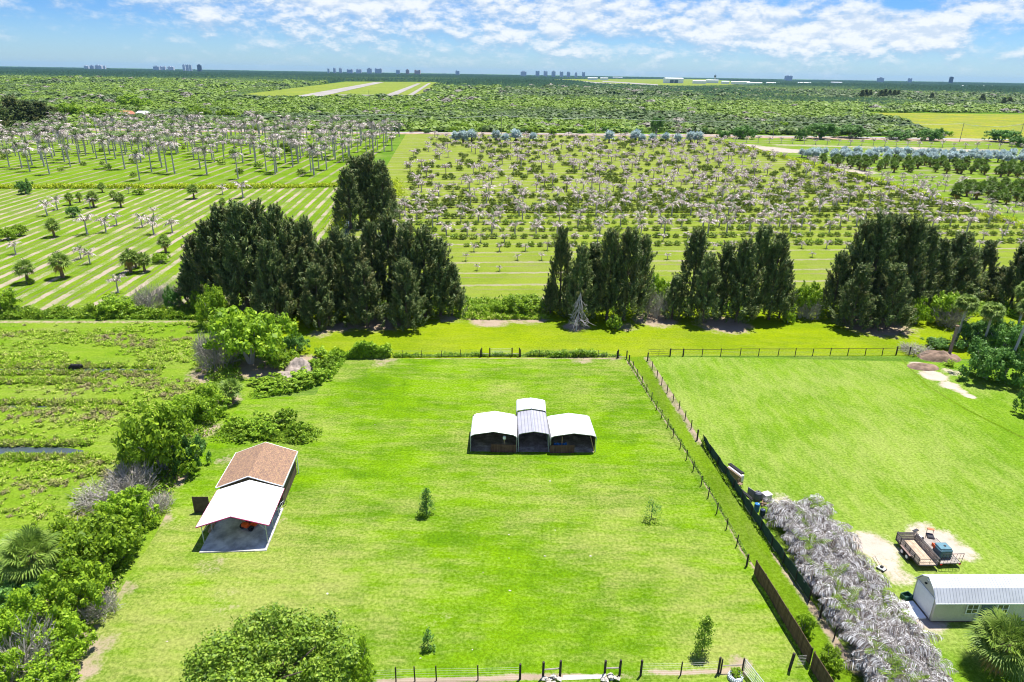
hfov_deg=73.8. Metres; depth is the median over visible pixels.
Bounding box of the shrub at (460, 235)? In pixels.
[458,233,467,238]
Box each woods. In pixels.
[0,66,1023,106]
[0,75,1023,136]
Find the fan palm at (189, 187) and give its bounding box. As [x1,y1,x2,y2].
[186,184,198,198]
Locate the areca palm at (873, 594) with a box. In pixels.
[854,571,897,608]
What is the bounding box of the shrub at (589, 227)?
[585,224,593,230]
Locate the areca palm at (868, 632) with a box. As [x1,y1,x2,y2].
[862,626,934,669]
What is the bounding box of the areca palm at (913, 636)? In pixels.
[878,617,943,665]
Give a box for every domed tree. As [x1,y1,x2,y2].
[53,102,86,114]
[85,104,121,115]
[116,93,152,105]
[184,106,211,113]
[215,108,240,117]
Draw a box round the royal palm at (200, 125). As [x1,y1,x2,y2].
[197,123,205,134]
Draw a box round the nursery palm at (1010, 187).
[1006,184,1015,191]
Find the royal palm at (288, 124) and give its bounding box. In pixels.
[284,120,294,128]
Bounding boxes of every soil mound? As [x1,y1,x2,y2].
[273,371,292,381]
[284,357,312,372]
[907,363,939,370]
[917,350,961,362]
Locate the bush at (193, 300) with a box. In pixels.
[189,280,211,311]
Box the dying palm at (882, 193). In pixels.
[875,189,888,202]
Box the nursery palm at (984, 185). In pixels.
[977,182,987,188]
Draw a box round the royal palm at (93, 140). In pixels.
[86,136,97,157]
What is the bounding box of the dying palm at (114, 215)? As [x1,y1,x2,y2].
[107,212,122,224]
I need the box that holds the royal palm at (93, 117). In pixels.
[88,113,97,134]
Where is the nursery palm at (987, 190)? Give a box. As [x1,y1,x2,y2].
[984,185,995,195]
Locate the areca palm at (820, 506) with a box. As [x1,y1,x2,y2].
[797,493,836,518]
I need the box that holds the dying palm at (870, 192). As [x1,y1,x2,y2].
[864,190,876,198]
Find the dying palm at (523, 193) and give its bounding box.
[517,188,531,201]
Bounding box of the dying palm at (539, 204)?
[533,202,545,214]
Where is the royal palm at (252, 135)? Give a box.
[245,131,260,159]
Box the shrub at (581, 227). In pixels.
[576,224,585,229]
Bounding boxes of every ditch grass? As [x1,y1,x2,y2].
[0,181,338,188]
[321,186,348,233]
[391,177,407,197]
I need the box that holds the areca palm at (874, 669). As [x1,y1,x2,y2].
[857,643,900,681]
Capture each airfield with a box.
[242,82,435,96]
[557,79,742,85]
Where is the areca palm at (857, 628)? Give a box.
[839,619,884,660]
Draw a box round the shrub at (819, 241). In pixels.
[815,238,823,243]
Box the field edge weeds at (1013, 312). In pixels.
[267,293,1022,316]
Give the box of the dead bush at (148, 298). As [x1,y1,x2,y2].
[128,281,162,308]
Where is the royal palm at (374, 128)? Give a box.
[371,122,379,144]
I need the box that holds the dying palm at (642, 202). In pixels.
[637,199,651,207]
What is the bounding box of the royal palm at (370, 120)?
[367,117,375,148]
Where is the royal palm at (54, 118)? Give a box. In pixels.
[49,115,62,122]
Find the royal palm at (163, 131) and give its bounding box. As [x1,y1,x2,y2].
[157,128,167,152]
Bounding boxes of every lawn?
[70,358,815,681]
[649,356,1023,681]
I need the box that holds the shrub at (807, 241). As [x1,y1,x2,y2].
[804,238,814,243]
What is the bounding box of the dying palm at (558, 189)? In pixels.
[551,185,564,195]
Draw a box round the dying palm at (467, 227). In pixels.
[461,221,471,234]
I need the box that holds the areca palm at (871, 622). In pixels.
[853,608,908,656]
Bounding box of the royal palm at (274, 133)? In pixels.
[269,128,284,159]
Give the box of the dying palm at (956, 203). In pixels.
[952,201,969,213]
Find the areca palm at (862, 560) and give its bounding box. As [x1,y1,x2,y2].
[831,539,871,572]
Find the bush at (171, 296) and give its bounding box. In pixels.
[162,286,182,307]
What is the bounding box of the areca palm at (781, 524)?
[776,510,812,539]
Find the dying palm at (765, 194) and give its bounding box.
[760,190,771,200]
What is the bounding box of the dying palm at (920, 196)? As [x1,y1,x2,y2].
[914,193,928,205]
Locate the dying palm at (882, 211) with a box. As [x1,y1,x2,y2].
[872,206,887,215]
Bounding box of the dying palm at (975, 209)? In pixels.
[970,205,984,216]
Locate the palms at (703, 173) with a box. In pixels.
[402,130,926,193]
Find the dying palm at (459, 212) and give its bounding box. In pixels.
[455,209,466,221]
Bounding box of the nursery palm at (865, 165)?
[861,161,869,170]
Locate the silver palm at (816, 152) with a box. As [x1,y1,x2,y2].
[812,149,820,155]
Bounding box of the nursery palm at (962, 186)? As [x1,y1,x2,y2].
[951,183,964,197]
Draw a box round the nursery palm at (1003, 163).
[999,162,1008,167]
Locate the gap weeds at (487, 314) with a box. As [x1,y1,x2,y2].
[454,304,551,319]
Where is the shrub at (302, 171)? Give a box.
[296,168,305,173]
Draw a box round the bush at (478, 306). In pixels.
[469,304,487,311]
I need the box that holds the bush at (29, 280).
[26,278,34,284]
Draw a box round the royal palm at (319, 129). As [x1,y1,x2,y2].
[308,124,325,148]
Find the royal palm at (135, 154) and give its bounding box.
[127,148,145,179]
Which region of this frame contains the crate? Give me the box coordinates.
[900,591,913,600]
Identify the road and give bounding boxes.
[11,128,1016,142]
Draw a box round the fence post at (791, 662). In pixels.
[788,652,795,671]
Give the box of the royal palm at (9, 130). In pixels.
[2,126,16,149]
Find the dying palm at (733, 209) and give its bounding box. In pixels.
[727,203,745,218]
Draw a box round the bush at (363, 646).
[349,632,370,669]
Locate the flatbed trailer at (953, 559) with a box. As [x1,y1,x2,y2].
[920,538,964,564]
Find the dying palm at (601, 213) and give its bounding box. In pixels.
[597,210,606,216]
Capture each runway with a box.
[299,82,382,95]
[387,83,420,94]
[409,83,429,94]
[603,81,657,84]
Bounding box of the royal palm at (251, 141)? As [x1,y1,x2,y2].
[244,138,258,161]
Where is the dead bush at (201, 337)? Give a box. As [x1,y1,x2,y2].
[194,330,211,353]
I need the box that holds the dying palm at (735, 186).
[729,183,741,191]
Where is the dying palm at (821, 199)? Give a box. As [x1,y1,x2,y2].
[814,196,827,205]
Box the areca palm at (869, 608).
[844,597,890,627]
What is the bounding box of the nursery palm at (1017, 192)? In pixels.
[1012,187,1023,201]
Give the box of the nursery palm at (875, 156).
[872,154,878,162]
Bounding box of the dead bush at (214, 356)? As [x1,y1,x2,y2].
[186,330,242,371]
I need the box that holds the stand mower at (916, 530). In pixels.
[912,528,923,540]
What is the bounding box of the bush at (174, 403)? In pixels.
[164,393,202,422]
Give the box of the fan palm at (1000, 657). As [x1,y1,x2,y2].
[961,606,1023,681]
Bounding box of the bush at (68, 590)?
[33,553,112,625]
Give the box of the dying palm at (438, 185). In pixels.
[434,181,445,195]
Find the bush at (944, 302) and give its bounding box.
[927,290,970,323]
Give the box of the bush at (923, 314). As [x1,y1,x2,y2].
[911,296,930,323]
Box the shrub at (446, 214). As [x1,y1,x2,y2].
[442,212,450,217]
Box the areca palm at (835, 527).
[815,515,850,537]
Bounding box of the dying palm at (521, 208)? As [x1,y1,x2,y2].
[514,203,529,219]
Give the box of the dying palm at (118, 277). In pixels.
[105,273,126,292]
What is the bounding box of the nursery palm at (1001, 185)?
[994,182,1006,190]
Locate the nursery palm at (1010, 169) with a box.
[1006,165,1014,175]
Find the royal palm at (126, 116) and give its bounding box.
[120,112,129,120]
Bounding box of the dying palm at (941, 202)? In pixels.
[935,198,951,211]
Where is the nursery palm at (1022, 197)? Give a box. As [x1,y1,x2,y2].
[1019,193,1023,202]
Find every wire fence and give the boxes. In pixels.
[349,349,480,356]
[367,663,521,681]
[520,349,617,357]
[628,355,749,566]
[639,657,721,676]
[647,352,698,440]
[819,603,864,681]
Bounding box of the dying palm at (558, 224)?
[551,221,567,234]
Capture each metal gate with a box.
[490,349,510,355]
[648,349,669,355]
[743,660,763,681]
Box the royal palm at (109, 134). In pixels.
[104,130,117,158]
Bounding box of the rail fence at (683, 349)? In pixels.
[669,346,911,355]
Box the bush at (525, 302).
[500,293,547,313]
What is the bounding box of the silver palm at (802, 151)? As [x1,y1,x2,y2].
[798,148,805,157]
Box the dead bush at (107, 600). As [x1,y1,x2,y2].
[77,582,123,623]
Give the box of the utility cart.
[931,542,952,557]
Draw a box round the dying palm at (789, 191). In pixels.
[783,187,797,198]
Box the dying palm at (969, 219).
[959,213,978,230]
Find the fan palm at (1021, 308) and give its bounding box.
[1005,298,1023,375]
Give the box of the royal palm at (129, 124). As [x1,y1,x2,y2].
[120,121,134,145]
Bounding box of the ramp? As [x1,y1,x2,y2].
[898,601,925,618]
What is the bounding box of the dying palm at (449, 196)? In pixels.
[444,193,456,200]
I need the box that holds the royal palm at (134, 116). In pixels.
[129,114,139,131]
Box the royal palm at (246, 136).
[240,130,252,153]
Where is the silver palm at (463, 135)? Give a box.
[457,130,468,142]
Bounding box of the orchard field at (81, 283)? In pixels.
[0,187,337,317]
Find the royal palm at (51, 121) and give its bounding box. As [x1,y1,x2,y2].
[46,118,56,140]
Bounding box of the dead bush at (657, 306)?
[643,288,669,318]
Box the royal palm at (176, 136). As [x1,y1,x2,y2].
[168,128,181,152]
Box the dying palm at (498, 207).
[493,203,508,214]
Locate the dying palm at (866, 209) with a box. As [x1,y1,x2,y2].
[857,205,873,218]
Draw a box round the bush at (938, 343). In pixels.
[919,336,954,349]
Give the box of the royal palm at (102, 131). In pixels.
[95,128,111,153]
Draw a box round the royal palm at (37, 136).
[25,128,48,166]
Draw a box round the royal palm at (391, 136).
[387,133,398,150]
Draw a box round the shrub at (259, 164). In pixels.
[253,161,263,167]
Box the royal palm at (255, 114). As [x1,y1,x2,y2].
[248,110,261,137]
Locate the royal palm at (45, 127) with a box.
[40,122,48,132]
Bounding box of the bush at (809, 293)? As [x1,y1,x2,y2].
[790,280,824,316]
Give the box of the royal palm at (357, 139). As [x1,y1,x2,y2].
[354,136,361,151]
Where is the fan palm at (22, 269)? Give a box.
[11,258,37,282]
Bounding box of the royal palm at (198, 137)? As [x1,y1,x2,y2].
[192,134,207,145]
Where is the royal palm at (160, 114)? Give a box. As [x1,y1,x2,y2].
[156,112,166,119]
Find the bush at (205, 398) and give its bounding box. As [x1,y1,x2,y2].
[175,381,231,422]
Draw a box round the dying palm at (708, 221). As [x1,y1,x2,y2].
[699,215,718,233]
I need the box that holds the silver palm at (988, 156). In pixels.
[984,153,991,160]
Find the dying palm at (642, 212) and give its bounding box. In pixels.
[634,208,647,220]
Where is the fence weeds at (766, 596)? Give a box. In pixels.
[752,574,818,681]
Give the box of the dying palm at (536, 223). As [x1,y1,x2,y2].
[529,219,543,233]
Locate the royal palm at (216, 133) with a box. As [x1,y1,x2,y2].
[207,131,222,151]
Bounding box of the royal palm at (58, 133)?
[46,123,70,161]
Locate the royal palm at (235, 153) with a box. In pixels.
[229,147,243,178]
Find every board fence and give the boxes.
[754,560,813,663]
[810,651,833,681]
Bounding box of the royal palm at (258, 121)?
[251,115,263,144]
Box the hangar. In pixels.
[663,78,683,82]
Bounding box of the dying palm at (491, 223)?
[484,217,500,233]
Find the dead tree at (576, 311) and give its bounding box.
[568,293,595,330]
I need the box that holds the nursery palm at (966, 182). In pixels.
[960,178,973,192]
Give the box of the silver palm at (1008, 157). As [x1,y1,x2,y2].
[1002,153,1013,161]
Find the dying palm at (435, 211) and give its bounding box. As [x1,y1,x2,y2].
[428,207,443,219]
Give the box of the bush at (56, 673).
[20,647,82,681]
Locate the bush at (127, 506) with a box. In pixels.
[92,484,161,526]
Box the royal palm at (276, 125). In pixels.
[270,121,284,146]
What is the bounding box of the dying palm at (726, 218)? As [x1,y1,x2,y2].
[720,212,737,231]
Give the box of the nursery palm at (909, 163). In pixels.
[905,161,913,170]
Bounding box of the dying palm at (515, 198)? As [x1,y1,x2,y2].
[506,195,524,206]
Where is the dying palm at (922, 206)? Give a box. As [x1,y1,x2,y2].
[917,203,928,213]
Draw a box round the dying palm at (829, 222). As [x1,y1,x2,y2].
[822,220,838,232]
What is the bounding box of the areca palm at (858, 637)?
[842,629,910,681]
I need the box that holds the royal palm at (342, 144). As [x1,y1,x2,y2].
[335,140,349,161]
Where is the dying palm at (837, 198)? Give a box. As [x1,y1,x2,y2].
[827,193,847,205]
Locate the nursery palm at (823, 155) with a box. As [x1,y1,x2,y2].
[819,153,827,162]
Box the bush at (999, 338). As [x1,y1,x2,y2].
[980,326,1023,359]
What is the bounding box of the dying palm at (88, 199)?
[83,197,95,207]
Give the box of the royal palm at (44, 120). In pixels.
[39,118,48,133]
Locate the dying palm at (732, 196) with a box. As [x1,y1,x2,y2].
[725,193,740,207]
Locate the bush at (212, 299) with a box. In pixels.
[194,284,228,324]
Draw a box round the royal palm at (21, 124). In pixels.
[13,120,27,138]
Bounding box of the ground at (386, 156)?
[0,66,1023,563]
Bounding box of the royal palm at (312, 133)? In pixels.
[307,130,316,151]
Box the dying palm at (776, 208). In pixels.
[770,206,782,217]
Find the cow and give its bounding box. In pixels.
[68,364,83,370]
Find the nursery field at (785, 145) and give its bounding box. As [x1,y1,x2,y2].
[724,137,1023,223]
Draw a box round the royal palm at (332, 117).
[326,114,337,132]
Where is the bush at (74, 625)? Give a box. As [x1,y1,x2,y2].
[33,608,99,661]
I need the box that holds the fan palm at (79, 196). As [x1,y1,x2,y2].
[74,192,82,201]
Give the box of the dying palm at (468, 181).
[464,177,476,191]
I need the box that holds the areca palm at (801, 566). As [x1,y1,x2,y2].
[796,551,843,593]
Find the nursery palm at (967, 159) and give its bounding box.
[963,155,972,162]
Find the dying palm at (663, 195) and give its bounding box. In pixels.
[658,192,670,202]
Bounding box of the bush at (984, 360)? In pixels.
[956,335,1023,382]
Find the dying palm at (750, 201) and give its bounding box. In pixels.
[742,197,758,207]
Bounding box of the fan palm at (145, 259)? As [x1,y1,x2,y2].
[134,251,152,271]
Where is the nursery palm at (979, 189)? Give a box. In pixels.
[970,185,984,198]
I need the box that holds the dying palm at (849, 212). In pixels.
[845,208,854,219]
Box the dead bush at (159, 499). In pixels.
[144,489,175,513]
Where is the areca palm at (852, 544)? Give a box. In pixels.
[830,530,862,556]
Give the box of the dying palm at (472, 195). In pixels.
[464,193,476,203]
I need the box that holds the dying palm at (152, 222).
[141,213,162,233]
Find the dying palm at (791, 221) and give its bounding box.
[781,216,802,231]
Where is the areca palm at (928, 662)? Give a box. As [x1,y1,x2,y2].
[906,641,944,674]
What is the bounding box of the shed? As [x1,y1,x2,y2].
[913,574,1023,621]
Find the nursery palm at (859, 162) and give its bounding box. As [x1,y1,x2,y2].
[856,159,863,169]
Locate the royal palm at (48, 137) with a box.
[41,133,54,157]
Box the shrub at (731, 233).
[729,231,737,236]
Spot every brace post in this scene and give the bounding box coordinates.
[542,660,561,676]
[603,659,621,675]
[720,658,744,672]
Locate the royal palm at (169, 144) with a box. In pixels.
[160,134,180,173]
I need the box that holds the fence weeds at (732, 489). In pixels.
[701,439,812,599]
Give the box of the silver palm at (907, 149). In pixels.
[903,146,911,155]
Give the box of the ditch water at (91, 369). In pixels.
[0,368,155,371]
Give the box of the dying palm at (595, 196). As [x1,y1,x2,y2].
[588,193,599,204]
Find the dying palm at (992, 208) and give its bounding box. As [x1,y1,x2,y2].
[984,205,1004,218]
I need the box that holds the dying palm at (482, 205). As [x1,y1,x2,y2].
[478,203,489,214]
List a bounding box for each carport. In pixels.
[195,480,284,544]
[470,411,516,452]
[516,398,545,415]
[517,409,549,451]
[547,413,596,452]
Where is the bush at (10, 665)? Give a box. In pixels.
[0,647,24,681]
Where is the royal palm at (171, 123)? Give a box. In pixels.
[167,119,177,126]
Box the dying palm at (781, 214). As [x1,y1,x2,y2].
[772,210,787,226]
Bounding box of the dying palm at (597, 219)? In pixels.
[595,216,604,223]
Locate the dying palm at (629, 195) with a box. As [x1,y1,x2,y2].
[623,191,636,203]
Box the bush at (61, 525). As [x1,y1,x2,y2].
[46,510,99,538]
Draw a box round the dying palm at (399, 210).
[394,206,407,219]
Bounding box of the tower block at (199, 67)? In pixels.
[197,64,201,70]
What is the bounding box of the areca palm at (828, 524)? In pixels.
[818,519,862,549]
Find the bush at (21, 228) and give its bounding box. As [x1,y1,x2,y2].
[11,224,28,235]
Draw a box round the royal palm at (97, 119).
[93,114,103,135]
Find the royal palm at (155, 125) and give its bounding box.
[146,120,160,131]
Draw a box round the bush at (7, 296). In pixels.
[0,287,22,309]
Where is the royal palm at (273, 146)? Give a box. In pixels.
[264,141,281,171]
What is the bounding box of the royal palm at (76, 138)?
[67,128,82,152]
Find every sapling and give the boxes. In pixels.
[415,487,434,515]
[420,626,435,652]
[642,499,664,523]
[692,613,716,657]
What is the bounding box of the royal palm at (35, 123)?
[28,121,40,130]
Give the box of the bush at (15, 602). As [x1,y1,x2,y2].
[0,584,55,653]
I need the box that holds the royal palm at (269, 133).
[266,130,275,142]
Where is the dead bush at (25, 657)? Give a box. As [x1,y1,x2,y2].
[0,608,57,681]
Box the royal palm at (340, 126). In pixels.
[336,123,344,139]
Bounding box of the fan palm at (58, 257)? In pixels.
[45,250,75,277]
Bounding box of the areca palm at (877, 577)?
[836,562,891,595]
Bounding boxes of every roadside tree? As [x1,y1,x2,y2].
[394,124,401,132]
[448,126,456,130]
[526,126,539,132]
[547,127,557,133]
[648,117,665,133]
[716,129,728,137]
[728,125,756,139]
[767,129,779,134]
[794,128,810,139]
[804,122,840,138]
[833,123,871,137]
[882,130,917,140]
[917,127,949,140]
[981,129,1022,141]
[1008,134,1023,146]
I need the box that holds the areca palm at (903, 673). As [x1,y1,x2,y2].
[879,650,936,681]
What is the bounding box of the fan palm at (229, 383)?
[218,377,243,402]
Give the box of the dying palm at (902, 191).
[895,187,909,198]
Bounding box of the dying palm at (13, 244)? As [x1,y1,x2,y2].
[6,240,19,253]
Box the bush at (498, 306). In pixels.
[488,299,512,313]
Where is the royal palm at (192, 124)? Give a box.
[183,121,199,131]
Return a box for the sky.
[0,0,1023,82]
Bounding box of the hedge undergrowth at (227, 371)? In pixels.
[7,356,243,681]
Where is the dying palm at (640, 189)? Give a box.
[633,186,646,196]
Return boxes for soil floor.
[471,432,593,451]
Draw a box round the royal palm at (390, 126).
[386,122,395,134]
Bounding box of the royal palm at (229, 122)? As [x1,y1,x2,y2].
[224,120,234,138]
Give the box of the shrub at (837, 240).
[833,237,843,243]
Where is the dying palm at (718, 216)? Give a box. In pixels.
[713,212,725,225]
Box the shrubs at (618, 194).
[399,134,1005,221]
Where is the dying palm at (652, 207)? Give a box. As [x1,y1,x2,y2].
[647,204,657,213]
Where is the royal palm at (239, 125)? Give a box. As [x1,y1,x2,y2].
[233,120,243,142]
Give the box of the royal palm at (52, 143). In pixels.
[43,135,58,155]
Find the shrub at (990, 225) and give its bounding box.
[985,223,994,227]
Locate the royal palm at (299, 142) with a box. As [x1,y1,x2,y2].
[293,137,306,162]
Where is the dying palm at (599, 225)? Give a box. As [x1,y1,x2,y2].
[593,220,609,233]
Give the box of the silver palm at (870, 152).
[865,149,873,159]
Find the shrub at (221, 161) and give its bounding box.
[217,158,225,163]
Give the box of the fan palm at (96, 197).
[85,191,98,206]
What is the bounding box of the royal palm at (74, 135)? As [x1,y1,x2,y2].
[63,129,85,162]
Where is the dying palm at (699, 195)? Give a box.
[693,190,704,202]
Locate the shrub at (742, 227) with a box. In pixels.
[736,225,744,229]
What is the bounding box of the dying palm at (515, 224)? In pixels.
[506,220,522,233]
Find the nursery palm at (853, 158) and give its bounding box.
[848,156,856,166]
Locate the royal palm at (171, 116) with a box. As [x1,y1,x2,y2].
[167,113,178,124]
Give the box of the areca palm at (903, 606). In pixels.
[861,586,912,624]
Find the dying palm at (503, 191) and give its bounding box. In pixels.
[497,188,508,198]
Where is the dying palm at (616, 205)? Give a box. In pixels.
[609,202,621,212]
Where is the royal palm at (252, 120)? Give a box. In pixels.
[246,116,255,133]
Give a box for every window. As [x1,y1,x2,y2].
[965,605,979,613]
[997,605,1009,613]
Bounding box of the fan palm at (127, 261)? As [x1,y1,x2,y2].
[116,248,139,272]
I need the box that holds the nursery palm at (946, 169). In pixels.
[943,164,951,173]
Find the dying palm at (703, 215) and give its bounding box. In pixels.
[694,208,713,225]
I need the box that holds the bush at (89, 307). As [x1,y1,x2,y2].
[82,302,95,313]
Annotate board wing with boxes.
[192,496,208,512]
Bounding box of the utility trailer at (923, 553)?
[895,531,940,565]
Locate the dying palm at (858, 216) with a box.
[850,211,866,225]
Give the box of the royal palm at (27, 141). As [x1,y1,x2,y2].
[17,138,37,164]
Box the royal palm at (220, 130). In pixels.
[213,124,226,150]
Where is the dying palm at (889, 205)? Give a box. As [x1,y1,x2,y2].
[886,202,895,210]
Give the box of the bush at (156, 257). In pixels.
[151,252,170,262]
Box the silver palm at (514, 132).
[509,128,522,140]
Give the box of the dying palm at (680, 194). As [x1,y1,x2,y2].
[674,189,689,201]
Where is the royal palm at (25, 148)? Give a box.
[15,143,33,170]
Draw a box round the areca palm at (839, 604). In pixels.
[818,589,879,636]
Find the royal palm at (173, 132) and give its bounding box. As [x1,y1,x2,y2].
[162,128,180,153]
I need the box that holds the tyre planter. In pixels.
[727,667,742,681]
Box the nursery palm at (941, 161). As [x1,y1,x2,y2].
[938,157,945,166]
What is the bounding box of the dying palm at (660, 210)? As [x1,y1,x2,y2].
[655,207,665,218]
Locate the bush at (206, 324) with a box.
[202,312,229,337]
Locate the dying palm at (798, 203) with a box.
[788,198,806,212]
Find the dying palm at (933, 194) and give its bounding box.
[926,188,940,200]
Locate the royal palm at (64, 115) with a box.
[58,112,69,132]
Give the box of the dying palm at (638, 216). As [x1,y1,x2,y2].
[633,212,646,224]
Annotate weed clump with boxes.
[222,415,243,429]
[232,429,248,442]
[236,417,260,432]
[246,374,271,382]
[247,409,271,421]
[249,421,279,441]
[254,381,276,393]
[267,372,286,382]
[267,410,290,427]
[277,378,302,391]
[280,407,297,420]
[286,421,305,435]
[289,369,311,380]
[292,375,322,384]
[292,430,309,443]
[298,423,313,432]
[301,358,321,371]
[307,367,332,379]
[312,356,336,369]
[313,345,331,357]
[327,353,340,361]
[606,314,622,329]
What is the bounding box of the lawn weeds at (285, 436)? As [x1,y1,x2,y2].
[207,419,322,443]
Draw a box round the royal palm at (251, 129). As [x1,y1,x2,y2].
[245,126,254,145]
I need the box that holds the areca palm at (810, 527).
[793,519,826,540]
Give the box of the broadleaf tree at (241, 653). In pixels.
[179,601,360,681]
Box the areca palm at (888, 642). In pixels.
[872,632,928,675]
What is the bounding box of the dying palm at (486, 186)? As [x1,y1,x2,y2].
[481,183,496,194]
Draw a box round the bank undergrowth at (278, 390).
[248,357,345,397]
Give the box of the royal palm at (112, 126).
[106,123,116,139]
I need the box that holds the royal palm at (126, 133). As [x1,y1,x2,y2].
[117,131,130,154]
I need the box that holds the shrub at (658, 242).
[653,240,661,244]
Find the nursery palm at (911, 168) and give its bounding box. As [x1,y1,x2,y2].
[908,165,915,171]
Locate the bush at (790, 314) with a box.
[782,307,795,322]
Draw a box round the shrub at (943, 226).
[941,223,950,228]
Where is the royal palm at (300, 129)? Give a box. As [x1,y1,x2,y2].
[294,125,306,151]
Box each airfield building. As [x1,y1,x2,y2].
[692,80,705,83]
[706,80,718,82]
[731,81,749,83]
[746,82,761,84]
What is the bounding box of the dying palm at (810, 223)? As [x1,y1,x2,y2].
[806,221,817,232]
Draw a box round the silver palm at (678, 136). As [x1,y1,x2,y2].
[672,133,682,142]
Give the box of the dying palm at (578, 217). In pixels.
[572,212,585,225]
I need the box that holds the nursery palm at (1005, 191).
[1002,189,1008,198]
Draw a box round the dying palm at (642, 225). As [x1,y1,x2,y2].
[636,221,646,232]
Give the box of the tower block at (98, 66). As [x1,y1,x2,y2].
[95,65,102,68]
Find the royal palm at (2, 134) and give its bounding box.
[0,132,8,157]
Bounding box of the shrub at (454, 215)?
[451,212,458,217]
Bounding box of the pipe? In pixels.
[728,463,744,473]
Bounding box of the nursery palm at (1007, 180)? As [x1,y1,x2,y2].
[998,177,1010,184]
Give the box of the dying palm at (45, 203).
[36,199,56,215]
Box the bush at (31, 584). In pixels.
[0,573,47,608]
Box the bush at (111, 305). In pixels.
[96,292,135,319]
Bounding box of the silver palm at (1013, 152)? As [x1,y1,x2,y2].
[1008,149,1017,155]
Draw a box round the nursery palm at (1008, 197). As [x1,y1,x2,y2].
[1002,193,1012,204]
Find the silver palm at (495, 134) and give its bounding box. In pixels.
[489,130,502,140]
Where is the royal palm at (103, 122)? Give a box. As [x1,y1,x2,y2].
[98,117,111,142]
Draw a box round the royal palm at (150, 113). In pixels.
[144,111,157,125]
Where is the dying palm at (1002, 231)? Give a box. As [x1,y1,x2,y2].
[999,228,1008,238]
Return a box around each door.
[914,582,933,616]
[979,605,995,618]
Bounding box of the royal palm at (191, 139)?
[184,137,198,158]
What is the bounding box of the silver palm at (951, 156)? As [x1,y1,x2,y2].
[948,153,954,161]
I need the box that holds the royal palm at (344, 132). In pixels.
[337,128,349,151]
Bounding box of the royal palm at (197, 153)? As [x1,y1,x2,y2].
[191,144,202,168]
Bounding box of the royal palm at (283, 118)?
[277,113,289,138]
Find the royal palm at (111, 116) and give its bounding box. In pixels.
[103,112,118,122]
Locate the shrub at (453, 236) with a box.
[450,233,458,238]
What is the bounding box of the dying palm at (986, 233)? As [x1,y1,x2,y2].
[979,229,988,239]
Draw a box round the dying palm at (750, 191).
[745,189,758,198]
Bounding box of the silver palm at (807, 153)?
[803,150,812,158]
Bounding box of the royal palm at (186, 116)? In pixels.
[180,113,192,135]
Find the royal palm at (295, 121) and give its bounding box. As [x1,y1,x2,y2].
[289,115,301,125]
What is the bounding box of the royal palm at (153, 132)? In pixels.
[147,128,161,160]
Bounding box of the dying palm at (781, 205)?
[775,203,789,212]
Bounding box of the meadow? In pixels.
[880,113,1023,140]
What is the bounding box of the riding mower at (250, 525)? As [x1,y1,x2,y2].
[239,521,257,530]
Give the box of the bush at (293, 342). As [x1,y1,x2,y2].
[281,333,309,350]
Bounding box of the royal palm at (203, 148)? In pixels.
[191,144,213,174]
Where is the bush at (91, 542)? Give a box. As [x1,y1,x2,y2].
[43,510,143,580]
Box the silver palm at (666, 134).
[660,132,669,141]
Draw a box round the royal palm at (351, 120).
[348,117,354,134]
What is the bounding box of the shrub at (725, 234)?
[721,232,728,236]
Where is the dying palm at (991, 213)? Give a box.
[979,208,1000,223]
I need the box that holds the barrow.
[925,527,934,539]
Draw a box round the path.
[562,674,601,679]
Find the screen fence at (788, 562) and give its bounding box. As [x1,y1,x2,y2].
[702,435,811,601]
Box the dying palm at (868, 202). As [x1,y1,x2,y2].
[863,198,875,207]
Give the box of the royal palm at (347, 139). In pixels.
[340,134,353,156]
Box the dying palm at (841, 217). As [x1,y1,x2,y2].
[833,214,847,225]
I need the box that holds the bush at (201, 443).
[171,433,211,475]
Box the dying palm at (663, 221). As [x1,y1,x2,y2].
[657,216,673,233]
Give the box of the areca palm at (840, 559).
[809,546,862,573]
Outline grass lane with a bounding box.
[192,306,1023,361]
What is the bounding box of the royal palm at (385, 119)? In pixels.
[381,115,388,143]
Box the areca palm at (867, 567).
[833,550,883,589]
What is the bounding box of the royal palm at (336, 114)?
[332,113,340,134]
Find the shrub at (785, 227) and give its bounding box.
[780,225,788,229]
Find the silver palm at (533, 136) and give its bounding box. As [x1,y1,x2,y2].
[529,132,537,141]
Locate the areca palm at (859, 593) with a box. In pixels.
[833,583,870,617]
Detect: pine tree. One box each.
[0,94,31,132]
[0,101,21,133]
[13,99,47,129]
[30,100,59,131]
[43,105,70,128]
[173,262,192,307]
[174,233,211,300]
[187,217,239,301]
[203,202,254,306]
[211,199,261,312]
[230,197,293,306]
[249,202,306,314]
[251,236,297,324]
[275,213,315,310]
[295,214,320,309]
[296,262,341,330]
[299,237,348,319]
[319,224,351,316]
[329,167,371,229]
[334,230,381,321]
[338,155,381,225]
[343,259,387,330]
[347,219,391,315]
[351,150,389,225]
[367,158,403,224]
[370,213,404,307]
[382,218,429,319]
[383,178,401,215]
[385,257,429,330]
[402,224,452,319]
[420,235,463,316]
[436,263,467,316]
[538,282,561,313]
[544,226,573,313]
[556,283,583,318]
[560,244,605,321]
[577,242,609,315]
[590,228,633,321]
[603,226,652,322]
[626,233,662,315]
[656,274,688,320]
[670,228,710,316]
[685,251,727,324]
[703,240,745,322]
[716,238,763,322]
[726,222,783,316]
[754,230,795,320]
[767,259,801,317]
[818,250,853,317]
[828,262,876,330]
[830,216,879,301]
[843,210,899,321]
[862,262,918,332]
[870,213,916,311]
[880,213,933,315]
[907,224,944,307]
[914,237,957,307]
[938,230,981,295]
[952,248,987,298]
[972,239,1000,293]
[978,94,986,100]
[982,265,1010,302]
[990,244,1023,310]
[999,254,1023,312]
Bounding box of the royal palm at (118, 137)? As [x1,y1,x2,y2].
[108,129,128,168]
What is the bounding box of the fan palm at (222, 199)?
[218,197,226,205]

